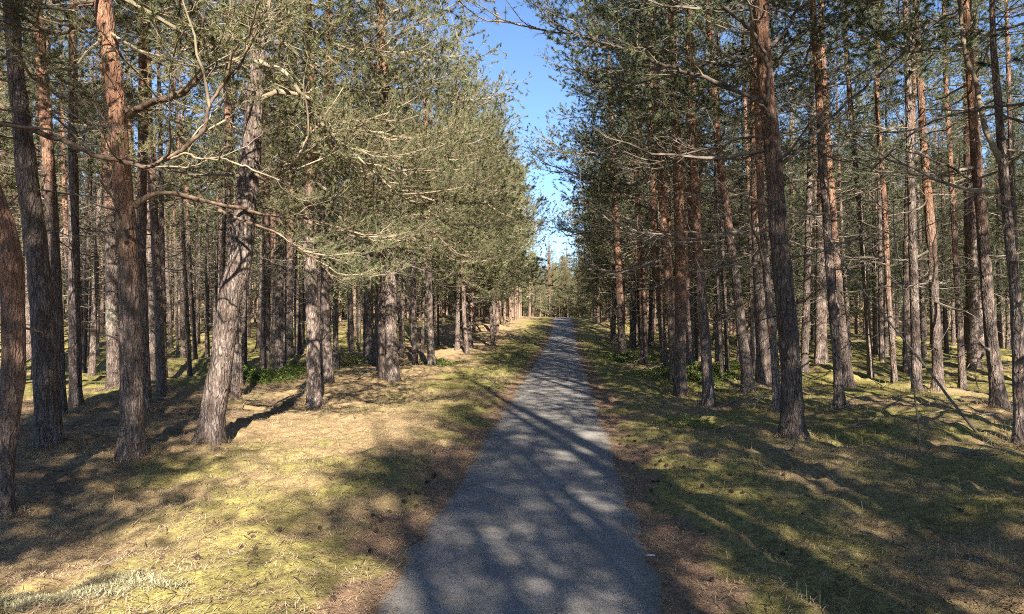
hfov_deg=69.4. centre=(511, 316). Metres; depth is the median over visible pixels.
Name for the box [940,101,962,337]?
pine tree
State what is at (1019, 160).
pine tree
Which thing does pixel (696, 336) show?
pine tree
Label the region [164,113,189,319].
pine tree
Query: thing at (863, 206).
pine tree
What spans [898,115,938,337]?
pine tree
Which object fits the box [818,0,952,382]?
pine tree
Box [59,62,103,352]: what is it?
pine tree
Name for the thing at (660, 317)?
pine tree
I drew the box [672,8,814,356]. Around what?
pine tree
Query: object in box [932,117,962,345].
pine tree
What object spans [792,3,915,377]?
pine tree
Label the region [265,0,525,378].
pine tree
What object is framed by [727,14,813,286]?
pine tree
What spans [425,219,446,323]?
pine tree
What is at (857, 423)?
fallen branch
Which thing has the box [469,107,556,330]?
pine tree
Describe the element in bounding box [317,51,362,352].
pine tree
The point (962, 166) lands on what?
pine tree
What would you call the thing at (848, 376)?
pine tree
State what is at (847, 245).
pine tree
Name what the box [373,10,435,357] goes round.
pine tree
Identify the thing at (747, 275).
pine tree
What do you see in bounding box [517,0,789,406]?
pine tree
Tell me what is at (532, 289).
pine tree
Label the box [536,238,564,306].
pine tree
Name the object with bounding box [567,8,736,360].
pine tree
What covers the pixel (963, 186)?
pine tree
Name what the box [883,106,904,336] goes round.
pine tree
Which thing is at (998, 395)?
pine tree
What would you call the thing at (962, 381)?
pine tree
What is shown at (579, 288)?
pine tree
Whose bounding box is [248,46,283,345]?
pine tree
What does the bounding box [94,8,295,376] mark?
pine tree
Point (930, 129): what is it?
pine tree
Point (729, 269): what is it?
pine tree
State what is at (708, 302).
pine tree
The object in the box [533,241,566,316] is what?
pine tree
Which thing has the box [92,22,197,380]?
pine tree
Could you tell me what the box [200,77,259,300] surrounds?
pine tree
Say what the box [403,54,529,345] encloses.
pine tree
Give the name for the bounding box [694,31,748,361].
pine tree
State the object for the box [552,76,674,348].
pine tree
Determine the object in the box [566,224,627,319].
pine tree
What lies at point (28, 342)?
pine tree
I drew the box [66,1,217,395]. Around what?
pine tree
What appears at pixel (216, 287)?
pine tree
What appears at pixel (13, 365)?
pine tree
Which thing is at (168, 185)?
pine tree
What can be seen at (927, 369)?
leaning pole
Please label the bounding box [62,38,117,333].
pine tree
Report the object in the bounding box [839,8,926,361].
pine tree
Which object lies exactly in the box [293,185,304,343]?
pine tree
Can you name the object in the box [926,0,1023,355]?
pine tree
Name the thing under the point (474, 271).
pine tree
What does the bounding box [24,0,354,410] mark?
pine tree
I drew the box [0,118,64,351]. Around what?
pine tree
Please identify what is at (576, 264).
pine tree
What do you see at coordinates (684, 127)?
pine tree
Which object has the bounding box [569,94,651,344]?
pine tree
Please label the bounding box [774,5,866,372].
pine tree
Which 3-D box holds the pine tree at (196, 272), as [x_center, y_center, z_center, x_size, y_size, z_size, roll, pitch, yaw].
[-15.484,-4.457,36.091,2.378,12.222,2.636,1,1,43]
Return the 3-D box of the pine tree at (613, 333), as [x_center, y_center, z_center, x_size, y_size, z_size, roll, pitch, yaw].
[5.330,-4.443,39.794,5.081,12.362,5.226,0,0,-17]
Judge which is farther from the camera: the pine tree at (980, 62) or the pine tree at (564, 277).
the pine tree at (564, 277)
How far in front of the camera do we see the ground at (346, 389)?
7.37 m
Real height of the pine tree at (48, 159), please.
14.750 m
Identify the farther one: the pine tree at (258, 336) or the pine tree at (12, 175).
the pine tree at (258, 336)
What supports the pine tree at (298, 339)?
on the ground at (346, 389)
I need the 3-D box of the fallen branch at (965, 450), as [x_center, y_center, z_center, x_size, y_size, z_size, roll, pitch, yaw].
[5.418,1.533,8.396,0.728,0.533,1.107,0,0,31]
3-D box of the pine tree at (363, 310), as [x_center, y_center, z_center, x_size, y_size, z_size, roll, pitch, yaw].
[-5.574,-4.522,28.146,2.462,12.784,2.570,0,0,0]
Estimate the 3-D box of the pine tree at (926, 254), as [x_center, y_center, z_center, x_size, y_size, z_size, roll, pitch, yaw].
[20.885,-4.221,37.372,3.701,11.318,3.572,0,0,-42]
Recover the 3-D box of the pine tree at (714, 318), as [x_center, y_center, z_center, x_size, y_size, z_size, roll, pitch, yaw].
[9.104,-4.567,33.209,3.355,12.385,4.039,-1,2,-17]
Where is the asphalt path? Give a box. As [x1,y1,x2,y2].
[375,317,665,613]
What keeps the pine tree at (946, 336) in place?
on the ground at (346, 389)
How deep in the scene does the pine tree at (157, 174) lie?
27.94 m
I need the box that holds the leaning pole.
[764,165,978,432]
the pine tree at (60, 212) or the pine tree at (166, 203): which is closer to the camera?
the pine tree at (60, 212)
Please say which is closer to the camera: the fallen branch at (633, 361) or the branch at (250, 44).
the branch at (250, 44)
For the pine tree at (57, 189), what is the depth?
32.98 m
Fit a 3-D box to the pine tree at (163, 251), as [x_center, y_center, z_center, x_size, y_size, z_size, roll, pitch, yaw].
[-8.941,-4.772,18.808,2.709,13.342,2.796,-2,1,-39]
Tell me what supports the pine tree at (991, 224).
on the ground at (346, 389)
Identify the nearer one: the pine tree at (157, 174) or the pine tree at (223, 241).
the pine tree at (223, 241)
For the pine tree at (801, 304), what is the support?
on the ground at (346, 389)
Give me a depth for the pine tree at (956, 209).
36.14 m
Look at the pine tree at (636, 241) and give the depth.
29.74 m
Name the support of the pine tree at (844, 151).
on the ground at (346, 389)
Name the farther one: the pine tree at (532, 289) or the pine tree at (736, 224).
the pine tree at (532, 289)
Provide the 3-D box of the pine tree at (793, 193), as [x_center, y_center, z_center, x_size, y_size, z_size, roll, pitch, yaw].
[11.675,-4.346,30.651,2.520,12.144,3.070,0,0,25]
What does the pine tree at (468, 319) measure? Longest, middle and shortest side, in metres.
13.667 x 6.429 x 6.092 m
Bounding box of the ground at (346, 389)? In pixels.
[0,297,1023,613]
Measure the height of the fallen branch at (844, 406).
0.550 m
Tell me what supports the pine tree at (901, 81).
on the ground at (346, 389)
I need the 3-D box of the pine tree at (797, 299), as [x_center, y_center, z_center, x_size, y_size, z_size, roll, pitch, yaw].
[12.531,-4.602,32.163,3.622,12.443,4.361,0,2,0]
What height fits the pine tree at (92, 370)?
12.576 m
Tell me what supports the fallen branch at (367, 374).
on the ground at (346, 389)
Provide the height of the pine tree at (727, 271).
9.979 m
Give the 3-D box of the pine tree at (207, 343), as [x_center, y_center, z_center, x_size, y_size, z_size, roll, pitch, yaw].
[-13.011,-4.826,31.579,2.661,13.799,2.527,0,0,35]
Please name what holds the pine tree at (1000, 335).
on the ground at (346, 389)
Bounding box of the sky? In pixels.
[0,0,1023,292]
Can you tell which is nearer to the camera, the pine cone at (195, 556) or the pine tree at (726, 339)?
the pine cone at (195, 556)
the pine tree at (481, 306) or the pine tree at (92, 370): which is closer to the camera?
the pine tree at (92, 370)
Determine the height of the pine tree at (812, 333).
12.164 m
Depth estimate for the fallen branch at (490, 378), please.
17.57 m
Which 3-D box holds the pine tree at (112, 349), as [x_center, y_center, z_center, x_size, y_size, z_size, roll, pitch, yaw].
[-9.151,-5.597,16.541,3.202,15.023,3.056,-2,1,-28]
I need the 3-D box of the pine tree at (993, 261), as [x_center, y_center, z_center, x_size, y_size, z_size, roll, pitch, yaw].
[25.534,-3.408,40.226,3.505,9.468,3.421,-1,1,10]
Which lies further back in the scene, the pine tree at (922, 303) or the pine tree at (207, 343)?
the pine tree at (207, 343)
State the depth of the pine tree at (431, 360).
26.44 m
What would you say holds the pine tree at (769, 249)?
on the ground at (346, 389)
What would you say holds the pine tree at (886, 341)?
on the ground at (346, 389)
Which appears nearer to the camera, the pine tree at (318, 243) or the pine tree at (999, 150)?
the pine tree at (999, 150)
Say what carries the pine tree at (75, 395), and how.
on the ground at (346, 389)
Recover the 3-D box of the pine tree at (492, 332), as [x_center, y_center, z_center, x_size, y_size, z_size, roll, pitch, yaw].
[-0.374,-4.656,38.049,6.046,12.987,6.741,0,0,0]
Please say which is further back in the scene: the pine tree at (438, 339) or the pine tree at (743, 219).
the pine tree at (438, 339)
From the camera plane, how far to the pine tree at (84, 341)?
24.31 m
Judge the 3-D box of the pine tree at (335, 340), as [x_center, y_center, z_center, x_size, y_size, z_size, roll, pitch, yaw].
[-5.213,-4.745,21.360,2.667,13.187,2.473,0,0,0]
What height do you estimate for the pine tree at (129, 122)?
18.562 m
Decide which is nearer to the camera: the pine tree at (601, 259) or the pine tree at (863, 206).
the pine tree at (863, 206)
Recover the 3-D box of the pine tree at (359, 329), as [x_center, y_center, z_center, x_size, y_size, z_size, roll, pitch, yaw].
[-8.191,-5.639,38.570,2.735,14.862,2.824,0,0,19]
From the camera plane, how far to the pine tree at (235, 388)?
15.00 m
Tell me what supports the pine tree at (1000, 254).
on the ground at (346, 389)
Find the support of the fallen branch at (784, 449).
on the ground at (346, 389)
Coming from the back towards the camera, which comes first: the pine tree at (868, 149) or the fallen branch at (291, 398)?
the pine tree at (868, 149)
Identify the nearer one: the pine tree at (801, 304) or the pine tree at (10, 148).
the pine tree at (10, 148)
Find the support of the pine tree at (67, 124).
on the ground at (346, 389)
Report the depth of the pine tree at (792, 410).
9.79 m
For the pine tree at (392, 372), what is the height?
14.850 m
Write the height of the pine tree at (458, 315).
12.982 m
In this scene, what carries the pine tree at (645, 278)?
on the ground at (346, 389)
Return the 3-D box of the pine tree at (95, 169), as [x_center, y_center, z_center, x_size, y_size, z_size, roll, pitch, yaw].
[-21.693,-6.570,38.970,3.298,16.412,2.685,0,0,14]
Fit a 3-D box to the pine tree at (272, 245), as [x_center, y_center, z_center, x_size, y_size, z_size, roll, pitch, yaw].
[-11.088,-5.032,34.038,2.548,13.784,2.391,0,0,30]
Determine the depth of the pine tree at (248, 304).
40.06 m
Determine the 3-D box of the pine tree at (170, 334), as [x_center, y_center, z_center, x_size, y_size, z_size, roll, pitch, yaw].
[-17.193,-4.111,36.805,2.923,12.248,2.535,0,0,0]
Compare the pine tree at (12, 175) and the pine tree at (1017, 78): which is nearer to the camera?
the pine tree at (1017, 78)
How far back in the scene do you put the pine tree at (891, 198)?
30.48 m
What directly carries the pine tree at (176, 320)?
on the ground at (346, 389)
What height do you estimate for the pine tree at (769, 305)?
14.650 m
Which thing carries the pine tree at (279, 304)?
on the ground at (346, 389)
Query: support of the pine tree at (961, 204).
on the ground at (346, 389)
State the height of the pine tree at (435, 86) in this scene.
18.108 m
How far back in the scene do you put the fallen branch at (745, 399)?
14.13 m
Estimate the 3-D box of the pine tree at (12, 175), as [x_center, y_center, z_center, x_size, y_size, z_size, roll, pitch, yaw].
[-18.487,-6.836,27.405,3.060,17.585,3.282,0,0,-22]
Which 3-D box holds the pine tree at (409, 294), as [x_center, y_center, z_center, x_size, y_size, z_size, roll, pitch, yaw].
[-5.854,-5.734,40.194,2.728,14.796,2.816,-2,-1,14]
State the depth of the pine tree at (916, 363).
15.76 m
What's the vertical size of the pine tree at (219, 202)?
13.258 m
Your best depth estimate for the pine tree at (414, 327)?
27.11 m
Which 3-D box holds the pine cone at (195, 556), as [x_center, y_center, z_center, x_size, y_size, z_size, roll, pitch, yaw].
[-2.149,1.640,5.037,0.054,0.046,0.048,0,0,-20]
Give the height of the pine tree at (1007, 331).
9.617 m
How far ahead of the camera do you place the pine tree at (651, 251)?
32.43 m
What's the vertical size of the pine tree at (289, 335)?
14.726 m
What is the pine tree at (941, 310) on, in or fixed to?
on the ground at (346, 389)
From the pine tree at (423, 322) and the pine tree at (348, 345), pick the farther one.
the pine tree at (348, 345)
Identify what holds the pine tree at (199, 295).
on the ground at (346, 389)
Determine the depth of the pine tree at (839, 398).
12.23 m
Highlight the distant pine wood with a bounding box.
[0,91,1023,341]
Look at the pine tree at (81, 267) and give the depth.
35.23 m
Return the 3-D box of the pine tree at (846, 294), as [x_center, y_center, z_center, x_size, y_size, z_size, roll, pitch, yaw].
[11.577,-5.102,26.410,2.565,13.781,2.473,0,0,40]
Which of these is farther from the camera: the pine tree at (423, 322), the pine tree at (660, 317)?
the pine tree at (423, 322)
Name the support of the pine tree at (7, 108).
on the ground at (346, 389)
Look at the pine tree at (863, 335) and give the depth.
40.59 m
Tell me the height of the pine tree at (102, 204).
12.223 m
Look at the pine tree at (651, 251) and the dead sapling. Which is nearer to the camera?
the dead sapling
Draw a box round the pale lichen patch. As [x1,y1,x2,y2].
[0,567,192,613]
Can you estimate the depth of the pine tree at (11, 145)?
17.97 m
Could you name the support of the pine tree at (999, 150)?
on the ground at (346, 389)
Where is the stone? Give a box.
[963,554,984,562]
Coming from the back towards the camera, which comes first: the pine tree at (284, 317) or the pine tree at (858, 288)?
the pine tree at (858, 288)
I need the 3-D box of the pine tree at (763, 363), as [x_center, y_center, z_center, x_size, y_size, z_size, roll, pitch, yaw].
[6.150,-6.524,18.626,3.205,16.979,2.615,0,0,-24]
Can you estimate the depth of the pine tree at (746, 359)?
16.78 m
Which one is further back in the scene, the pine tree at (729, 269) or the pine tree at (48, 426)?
the pine tree at (729, 269)
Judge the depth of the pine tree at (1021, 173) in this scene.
26.80 m
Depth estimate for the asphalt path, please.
5.75 m
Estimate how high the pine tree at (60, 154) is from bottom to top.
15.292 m
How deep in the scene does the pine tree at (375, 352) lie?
24.20 m
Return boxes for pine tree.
[0,0,67,204]
[0,0,80,221]
[0,0,101,390]
[0,0,135,516]
[0,0,147,405]
[0,0,153,447]
[0,0,239,413]
[0,0,482,461]
[0,1,89,379]
[0,2,103,254]
[0,3,94,227]
[0,10,39,301]
[0,15,39,269]
[0,40,37,207]
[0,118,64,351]
[1,1,103,327]
[1,7,51,287]
[19,8,66,358]
[20,0,103,303]
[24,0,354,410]
[26,1,171,389]
[39,30,99,336]
[39,125,79,314]
[50,22,97,299]
[54,50,136,372]
[56,39,103,340]
[57,46,104,355]
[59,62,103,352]
[62,28,136,375]
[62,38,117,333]
[62,45,104,356]
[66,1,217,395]
[81,56,103,296]
[85,130,137,314]
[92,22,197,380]
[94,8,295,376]
[96,0,549,445]
[101,3,171,249]
[126,22,178,276]
[130,0,396,399]
[131,0,222,377]
[134,111,178,328]
[136,111,191,347]
[155,54,209,357]
[156,52,200,354]
[157,62,219,358]
[158,82,191,307]
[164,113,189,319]
[167,47,267,325]
[168,101,219,344]
[173,0,485,406]
[177,48,222,357]
[182,0,276,384]
[188,107,220,342]
[190,97,226,342]
[192,7,275,319]
[195,99,226,308]
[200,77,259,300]
[210,0,274,369]
[222,0,496,381]
[225,10,304,374]
[235,6,316,368]
[241,191,261,339]
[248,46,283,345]
[249,207,270,336]
[250,11,319,358]
[251,51,276,348]
[251,101,274,298]
[255,0,317,366]
[257,51,317,354]
[259,17,330,357]
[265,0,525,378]
[270,33,315,304]
[274,1,361,361]
[288,19,365,326]
[292,0,374,369]
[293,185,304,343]
[294,133,345,345]
[296,0,574,382]
[296,203,339,312]
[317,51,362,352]
[330,35,375,357]
[330,138,374,347]
[334,3,397,364]
[339,74,362,343]
[345,0,421,365]
[352,160,384,314]
[364,0,533,365]
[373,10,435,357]
[391,4,439,364]
[394,78,419,340]
[396,166,421,350]
[399,46,545,350]
[402,55,447,350]
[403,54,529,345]
[413,3,453,286]
[414,24,531,353]
[416,55,540,347]
[421,110,448,344]
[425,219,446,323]
[426,0,939,439]
[439,57,556,344]
[439,104,512,338]
[446,285,488,312]
[451,100,562,346]
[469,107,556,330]
[498,129,553,323]
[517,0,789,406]
[520,0,739,384]
[520,247,543,316]
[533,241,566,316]
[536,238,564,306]
[549,5,682,363]
[550,245,574,316]
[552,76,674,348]
[553,1,701,367]
[553,52,656,353]
[553,241,577,316]
[554,84,671,341]
[556,156,605,322]
[561,223,591,295]
[562,209,595,315]
[566,43,685,345]
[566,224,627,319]
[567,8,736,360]
[567,249,588,316]
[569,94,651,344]
[569,128,649,343]
[571,0,867,411]
[575,120,642,330]
[576,0,749,369]
[576,0,774,396]
[595,0,812,393]
[617,84,662,353]
[621,175,666,325]
[645,13,698,289]
[648,175,714,314]
[650,159,713,310]
[651,99,746,360]
[670,1,750,377]
[670,98,714,357]
[671,14,750,371]
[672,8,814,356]
[675,0,938,409]
[684,40,795,360]
[685,108,743,344]
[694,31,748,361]
[697,0,932,387]
[701,4,792,374]
[705,164,748,345]
[710,2,811,384]
[710,190,776,349]
[711,171,747,309]
[713,162,748,340]
[726,125,789,297]
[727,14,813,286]
[729,1,812,307]
[739,0,1023,410]
[746,123,813,325]
[766,38,890,359]
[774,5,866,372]
[775,1,889,363]
[775,63,817,314]
[780,0,1023,390]
[780,80,817,344]
[782,79,817,309]
[786,119,811,290]
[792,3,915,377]
[794,137,882,330]
[796,137,814,340]
[800,80,877,293]
[803,0,1023,444]
[811,10,873,357]
[817,56,856,304]
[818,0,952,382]
[826,0,1023,389]
[835,141,871,301]
[836,70,924,354]
[836,98,921,344]
[837,76,918,310]
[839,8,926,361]
[844,83,871,327]
[848,0,977,391]
[849,2,923,355]
[851,52,901,297]
[854,94,891,337]
[863,87,979,357]
[868,16,937,351]
[874,0,965,373]
[882,152,929,339]
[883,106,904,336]
[883,121,961,338]
[888,0,1004,389]
[893,79,1001,353]
[896,113,990,345]
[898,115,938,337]
[916,27,962,345]
[916,103,960,317]
[920,0,1023,368]
[925,29,997,350]
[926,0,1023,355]
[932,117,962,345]
[937,120,962,313]
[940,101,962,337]
[945,62,989,326]
[946,78,995,299]
[949,76,1023,348]
[949,171,1004,306]
[951,0,1023,320]
[957,111,1023,329]
[960,39,1019,347]
[963,48,1023,302]
[974,0,1023,214]
[982,31,1023,287]
[983,66,1017,345]
[984,129,1004,330]
[989,159,1023,314]
[993,177,1023,300]
[1010,11,1023,247]
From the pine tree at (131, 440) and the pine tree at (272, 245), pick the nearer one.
the pine tree at (131, 440)
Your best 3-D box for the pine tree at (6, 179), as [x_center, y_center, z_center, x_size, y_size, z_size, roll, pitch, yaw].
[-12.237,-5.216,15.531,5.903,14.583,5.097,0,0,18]
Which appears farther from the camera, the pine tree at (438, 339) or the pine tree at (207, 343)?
the pine tree at (438, 339)
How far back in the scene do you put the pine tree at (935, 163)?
29.46 m
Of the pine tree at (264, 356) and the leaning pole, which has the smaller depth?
the leaning pole
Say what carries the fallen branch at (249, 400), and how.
on the ground at (346, 389)
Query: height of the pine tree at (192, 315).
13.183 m
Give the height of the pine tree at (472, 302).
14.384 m
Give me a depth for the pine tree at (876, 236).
32.49 m
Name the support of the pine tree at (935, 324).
on the ground at (346, 389)
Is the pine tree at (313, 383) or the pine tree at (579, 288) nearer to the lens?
the pine tree at (313, 383)
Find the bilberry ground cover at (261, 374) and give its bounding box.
[242,348,780,432]
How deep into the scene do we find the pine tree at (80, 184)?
30.75 m
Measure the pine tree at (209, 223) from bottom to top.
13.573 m
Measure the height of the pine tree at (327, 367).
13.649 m
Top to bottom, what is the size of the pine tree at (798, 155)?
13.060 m
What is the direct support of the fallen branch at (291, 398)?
on the ground at (346, 389)
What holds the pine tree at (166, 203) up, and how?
on the ground at (346, 389)
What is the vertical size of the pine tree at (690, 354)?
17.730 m
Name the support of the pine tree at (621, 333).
on the ground at (346, 389)
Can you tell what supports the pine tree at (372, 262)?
on the ground at (346, 389)
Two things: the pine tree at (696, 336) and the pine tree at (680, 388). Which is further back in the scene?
the pine tree at (696, 336)
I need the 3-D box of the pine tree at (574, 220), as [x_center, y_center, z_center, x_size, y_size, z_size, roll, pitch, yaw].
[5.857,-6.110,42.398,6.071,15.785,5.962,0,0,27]
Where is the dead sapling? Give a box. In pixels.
[853,183,923,452]
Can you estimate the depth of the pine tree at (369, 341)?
26.19 m
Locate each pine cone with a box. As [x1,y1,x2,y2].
[192,554,200,559]
[330,595,336,601]
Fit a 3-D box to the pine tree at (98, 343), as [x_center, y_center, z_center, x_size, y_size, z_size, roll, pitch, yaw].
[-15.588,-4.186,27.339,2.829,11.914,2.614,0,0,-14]
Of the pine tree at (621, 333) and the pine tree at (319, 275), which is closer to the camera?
the pine tree at (319, 275)
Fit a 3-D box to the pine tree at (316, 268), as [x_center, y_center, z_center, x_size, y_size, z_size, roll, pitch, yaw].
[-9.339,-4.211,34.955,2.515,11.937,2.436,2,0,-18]
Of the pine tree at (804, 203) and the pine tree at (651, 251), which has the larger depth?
the pine tree at (804, 203)
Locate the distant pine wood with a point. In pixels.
(514, 311)
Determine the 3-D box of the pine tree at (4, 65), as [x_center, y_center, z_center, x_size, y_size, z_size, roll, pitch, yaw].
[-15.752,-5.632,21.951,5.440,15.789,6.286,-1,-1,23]
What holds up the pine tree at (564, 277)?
on the ground at (346, 389)
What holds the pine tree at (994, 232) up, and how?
on the ground at (346, 389)
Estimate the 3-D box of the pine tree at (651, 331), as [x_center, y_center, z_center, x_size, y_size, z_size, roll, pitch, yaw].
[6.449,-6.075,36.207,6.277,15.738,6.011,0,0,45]
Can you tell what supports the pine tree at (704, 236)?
on the ground at (346, 389)
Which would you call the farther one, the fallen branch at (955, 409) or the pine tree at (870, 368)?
the pine tree at (870, 368)
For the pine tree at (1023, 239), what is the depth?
28.55 m
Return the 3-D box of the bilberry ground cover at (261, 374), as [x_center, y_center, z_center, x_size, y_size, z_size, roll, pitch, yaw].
[0.208,1.556,20.596,16.151,0.713,21.461,0,0,0]
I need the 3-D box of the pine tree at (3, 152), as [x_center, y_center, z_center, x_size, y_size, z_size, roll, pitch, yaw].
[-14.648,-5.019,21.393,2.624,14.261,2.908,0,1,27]
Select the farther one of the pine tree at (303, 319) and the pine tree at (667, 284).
the pine tree at (303, 319)
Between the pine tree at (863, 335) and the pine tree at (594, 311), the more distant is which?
the pine tree at (594, 311)
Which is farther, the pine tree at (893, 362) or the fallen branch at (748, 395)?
the pine tree at (893, 362)
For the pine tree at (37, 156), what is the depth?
20.07 m
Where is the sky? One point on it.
(544, 94)
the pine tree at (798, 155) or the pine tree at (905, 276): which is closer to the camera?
the pine tree at (905, 276)
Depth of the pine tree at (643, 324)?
27.13 m
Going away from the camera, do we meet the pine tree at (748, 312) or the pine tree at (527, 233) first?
the pine tree at (748, 312)
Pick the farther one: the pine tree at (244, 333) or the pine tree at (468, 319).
the pine tree at (468, 319)
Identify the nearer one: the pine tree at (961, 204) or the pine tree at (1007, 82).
the pine tree at (1007, 82)
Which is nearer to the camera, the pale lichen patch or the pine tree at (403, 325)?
the pale lichen patch
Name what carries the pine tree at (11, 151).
on the ground at (346, 389)
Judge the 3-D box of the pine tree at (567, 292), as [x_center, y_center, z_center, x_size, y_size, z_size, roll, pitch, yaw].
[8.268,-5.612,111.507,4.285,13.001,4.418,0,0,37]
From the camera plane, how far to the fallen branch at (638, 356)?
25.25 m
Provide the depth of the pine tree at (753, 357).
19.91 m
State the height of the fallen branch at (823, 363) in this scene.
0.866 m
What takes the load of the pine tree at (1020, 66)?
on the ground at (346, 389)
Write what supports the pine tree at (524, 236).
on the ground at (346, 389)
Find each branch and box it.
[0,0,329,223]
[239,382,271,407]
[271,383,305,407]
[354,357,406,378]
[474,368,509,386]
[617,346,658,368]
[630,348,648,365]
[715,371,770,407]
[725,369,771,407]
[732,382,771,401]
[767,429,815,465]
[809,357,832,367]
[814,388,884,414]
[845,394,923,429]
[912,392,1012,417]
[944,348,986,368]
[952,428,1022,462]
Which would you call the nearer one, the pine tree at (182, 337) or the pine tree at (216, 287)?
the pine tree at (182, 337)
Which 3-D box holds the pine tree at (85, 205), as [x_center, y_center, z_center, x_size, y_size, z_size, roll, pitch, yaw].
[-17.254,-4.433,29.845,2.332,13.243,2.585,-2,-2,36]
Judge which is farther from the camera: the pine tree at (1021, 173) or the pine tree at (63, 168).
the pine tree at (1021, 173)
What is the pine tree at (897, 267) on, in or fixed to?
on the ground at (346, 389)
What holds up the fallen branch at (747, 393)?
on the ground at (346, 389)
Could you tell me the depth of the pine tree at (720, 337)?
19.70 m
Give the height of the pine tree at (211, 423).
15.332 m
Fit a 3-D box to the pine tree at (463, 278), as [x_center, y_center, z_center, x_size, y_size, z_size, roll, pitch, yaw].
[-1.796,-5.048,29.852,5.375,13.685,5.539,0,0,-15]
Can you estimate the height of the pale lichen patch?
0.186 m
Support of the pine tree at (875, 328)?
on the ground at (346, 389)
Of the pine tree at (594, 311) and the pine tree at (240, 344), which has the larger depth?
the pine tree at (594, 311)
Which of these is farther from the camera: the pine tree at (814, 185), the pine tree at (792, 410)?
the pine tree at (814, 185)
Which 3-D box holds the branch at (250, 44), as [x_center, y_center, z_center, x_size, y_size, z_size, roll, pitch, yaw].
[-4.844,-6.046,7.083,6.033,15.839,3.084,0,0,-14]
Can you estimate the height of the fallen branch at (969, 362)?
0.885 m
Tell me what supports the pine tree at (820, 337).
on the ground at (346, 389)
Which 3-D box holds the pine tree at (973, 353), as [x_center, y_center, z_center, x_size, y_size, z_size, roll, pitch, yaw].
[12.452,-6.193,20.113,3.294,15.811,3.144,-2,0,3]
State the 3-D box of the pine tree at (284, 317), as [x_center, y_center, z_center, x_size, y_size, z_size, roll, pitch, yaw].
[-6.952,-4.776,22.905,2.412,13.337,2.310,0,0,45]
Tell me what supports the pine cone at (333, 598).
on the ground at (346, 389)
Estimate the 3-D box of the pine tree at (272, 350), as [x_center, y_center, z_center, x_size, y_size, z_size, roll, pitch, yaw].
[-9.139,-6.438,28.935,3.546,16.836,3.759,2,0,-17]
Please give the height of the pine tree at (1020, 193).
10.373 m
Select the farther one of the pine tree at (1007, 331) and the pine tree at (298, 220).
the pine tree at (298, 220)

